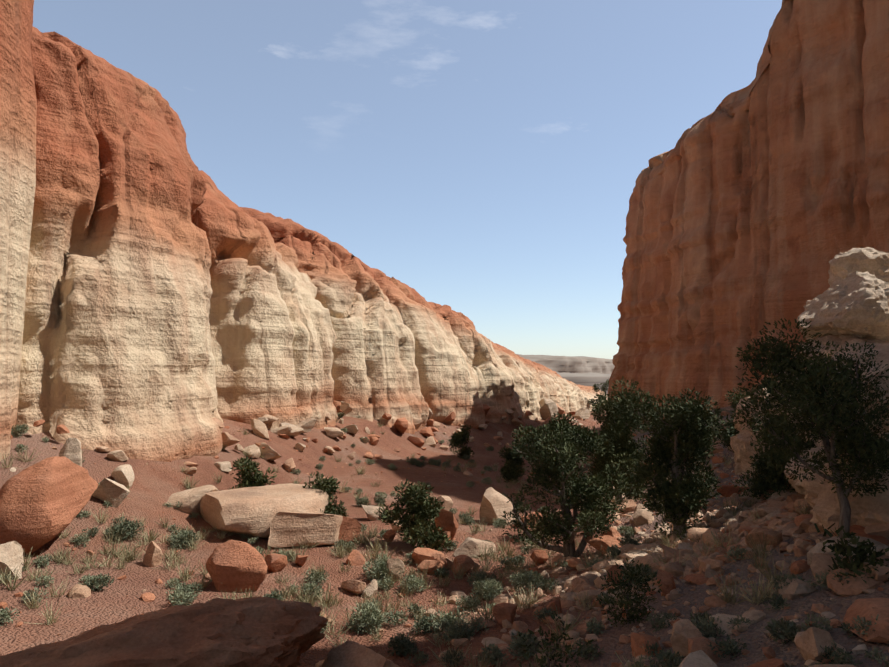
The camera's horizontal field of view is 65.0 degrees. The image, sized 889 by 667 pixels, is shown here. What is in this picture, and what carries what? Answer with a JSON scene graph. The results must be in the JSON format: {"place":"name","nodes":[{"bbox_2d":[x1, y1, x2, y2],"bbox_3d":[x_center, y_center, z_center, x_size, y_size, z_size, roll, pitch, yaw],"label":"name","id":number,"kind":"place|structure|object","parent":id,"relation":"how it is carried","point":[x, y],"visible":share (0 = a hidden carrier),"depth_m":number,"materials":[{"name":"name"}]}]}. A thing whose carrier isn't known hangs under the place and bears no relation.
{"place":"outdoors","nodes":[
{"label":"outdoors","id":0,"kind":"place"},
{"bbox_2d":[16,27,604,461],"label":"cliff","id":1,"kind":"structure","parent":0,"point":[176,299],"depth_m":25.48,"materials":[{"name":"stone"}]},
{"bbox_2d":[33,0,781,358],"label":"sky","id":2,"kind":"structure","parent":0,"point":[487,158],"materials":[{"name":"blue"}]},
{"bbox_2d":[0,404,888,666],"bbox_3d":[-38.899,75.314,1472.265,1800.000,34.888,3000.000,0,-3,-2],"label":"terrain","id":3,"kind":"structure","parent":0,"point":[151,492],"depth_m":16.20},
{"bbox_2d":[0,0,36,460],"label":"cliff","id":4,"kind":"structure","parent":3,"relation":"on","point":[18,107],"depth_m":18.61,"materials":[{"name":"stone"}]},
{"bbox_2d":[227,456,276,489],"bbox_3d":[-6.231,4.884,22.532,1.532,1.810,1.377,0,-3,-2],"label":"juniper bush","id":5,"kind":"object","parent":3,"relation":"on","point":[257,478],"visible":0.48,"depth_m":22.55,"materials":[{"name":"green plant"}]},
{"bbox_2d":[33,398,592,474],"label":"talus blocks","id":6,"kind":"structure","parent":3,"relation":"on","point":[548,409],"depth_m":35.23,"materials":[{"name":"brown stone"}]},
{"bbox_2d":[302,471,348,516],"bbox_3d":[-3.521,5.007,20.552,1.442,1.829,1.543,0,-3,-2],"label":"juniper bush","id":7,"kind":"object","parent":3,"relation":"on","point":[326,484],"visible":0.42,"depth_m":20.64,"materials":[{"name":"green plant"}]},
{"bbox_2d":[0,403,812,666],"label":"grass tufts","id":8,"kind":"object","parent":3,"relation":"on","point":[128,556],"visible":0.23,"depth_m":14.46,"materials":[{"name":"green plant"}]},
{"bbox_2d":[374,479,452,551],"bbox_3d":[-0.794,5.027,18.778,1.761,2.202,1.731,-2,-4,38],"label":"juniper bush","id":9,"kind":"object","parent":3,"relation":"on","point":[419,530],"visible":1,"depth_m":18.68,"materials":[{"name":"green plant"}]},
{"bbox_2d":[0,437,888,666],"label":"boulders","id":10,"kind":"object","parent":3,"relation":"on","point":[44,501],"visible":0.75,"depth_m":14.49,"materials":[{"name":"brown stone"}]},
{"bbox_2d":[0,407,888,666],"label":"rubble stones","id":11,"kind":"object","parent":3,"relation":"on","point":[781,517],"visible":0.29,"depth_m":11.27,"materials":[{"name":"brown stone"}]},
{"bbox_2d":[0,409,888,666],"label":"sage brush","id":12,"kind":"object","parent":3,"relation":"on","point":[452,625],"visible":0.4,"depth_m":12.71,"materials":[{"name":"green plant"}]},
{"bbox_2d":[446,424,474,458],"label":"juniper bush","id":13,"kind":"object","parent":3,"relation":"on","point":[457,440],"visible":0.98,"depth_m":42.06,"materials":[{"name":"green plant"}]},
{"bbox_2d":[498,445,525,482],"bbox_3d":[3.335,6.307,33.228,1.479,2.135,1.591,-2,-4,33],"label":"juniper bush","id":14,"kind":"object","parent":3,"relation":"on","point":[509,470],"visible":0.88,"depth_m":32.97,"materials":[{"name":"green plant"}]},
{"bbox_2d":[514,611,593,666],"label":"juniper bush","id":15,"kind":"object","parent":3,"relation":"on","point":[542,661],"visible":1,"depth_m":7.53,"materials":[{"name":"green plant"}]},
{"bbox_2d":[500,412,628,557],"bbox_3d":[2.799,3.716,16.408,3.236,3.662,2.569,-3,-4,43],"label":"juniper tree","id":16,"kind":"object","parent":3,"relation":"on","point":[557,444],"visible":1,"depth_m":15.96,"materials":[{"name":"green plant"}]},
{"bbox_2d":[587,379,608,404],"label":"juniper tree","id":17,"kind":"object","parent":3,"relation":"on","point":[596,388],"visible":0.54,"depth_m":110.26,"materials":[{"name":"green plant"}]},
{"bbox_2d":[586,391,652,501],"bbox_3d":[5.279,3.610,20.858,1.964,3.779,2.690,-2,-3,30],"label":"juniper tree","id":18,"kind":"object","parent":3,"relation":"on","point":[616,430],"visible":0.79,"depth_m":20.43,"materials":[{"name":"green plant"}]},
{"bbox_2d":[596,557,661,627],"bbox_3d":[2.617,3.754,9.644,0.974,1.266,0.919,0,-3,-2],"label":"juniper bush","id":19,"kind":"object","parent":3,"relation":"on","point":[628,603],"visible":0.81,"depth_m":9.69,"materials":[{"name":"green plant"}]},
{"bbox_2d":[606,376,737,539],"bbox_3d":[4.717,2.696,14.506,2.531,3.613,2.056,0,-3,-2],"label":"juniper tree","id":20,"kind":"object","parent":3,"relation":"on","point":[683,434],"visible":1,"depth_m":14.25,"materials":[{"name":"green plant"}]},
{"bbox_2d":[713,376,775,452],"bbox_3d":[10.069,2.825,22.554,2.733,3.318,2.040,0,-3,-2],"label":"juniper tree","id":21,"kind":"object","parent":3,"relation":"on","point":[734,405],"visible":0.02,"depth_m":22.78,"materials":[{"name":"green plant"}]},
{"bbox_2d":[731,412,816,500],"bbox_3d":[6.942,2.683,14.436,1.711,2.130,1.417,0,-3,-2],"label":"juniper tree","id":22,"kind":"object","parent":3,"relation":"on","point":[773,480],"visible":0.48,"depth_m":14.31,"materials":[{"name":"green plant"}]},
{"bbox_2d":[730,318,888,537],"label":"juniper tree","id":23,"kind":"object","parent":3,"relation":"on","point":[823,411],"visible":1,"depth_m":9.18,"materials":[{"name":"green plant"}]},
{"bbox_2d":[730,247,888,532],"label":"hoodoo rocks","id":24,"kind":"object","parent":3,"relation":"on","point":[850,305],"visible":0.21,"depth_m":16.14,"materials":[{"name":"beige stone"}]},
{"bbox_2d":[801,423,888,475],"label":"juniper tree","id":25,"kind":"object","parent":3,"relation":"on","point":[845,452],"visible":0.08,"depth_m":10.13,"materials":[{"name":"green plant"}]},
{"bbox_2d":[814,523,888,583],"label":"juniper bush","id":26,"kind":"object","parent":3,"relation":"on","point":[860,557],"visible":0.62,"depth_m":8.02,"materials":[{"name":"green plant"}]},
{"bbox_2d":[516,354,614,373],"bbox_3d":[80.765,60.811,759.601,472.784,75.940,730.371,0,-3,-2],"label":"distant mesa","id":27,"kind":"structure","parent":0,"point":[571,364],"depth_m":634.37,"materials":[{"name":"stone"}]},
{"bbox_2d":[557,373,610,393],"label":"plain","id":28,"kind":"structure","parent":0,"point":[588,379],"depth_m":321.55,"materials":[{"name":"beige sand"}]},
{"bbox_2d":[600,0,888,430],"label":"cliff","id":29,"kind":"structure","parent":0,"point":[758,201],"depth_m":47.52,"materials":[{"name":"stone"}]}
]}

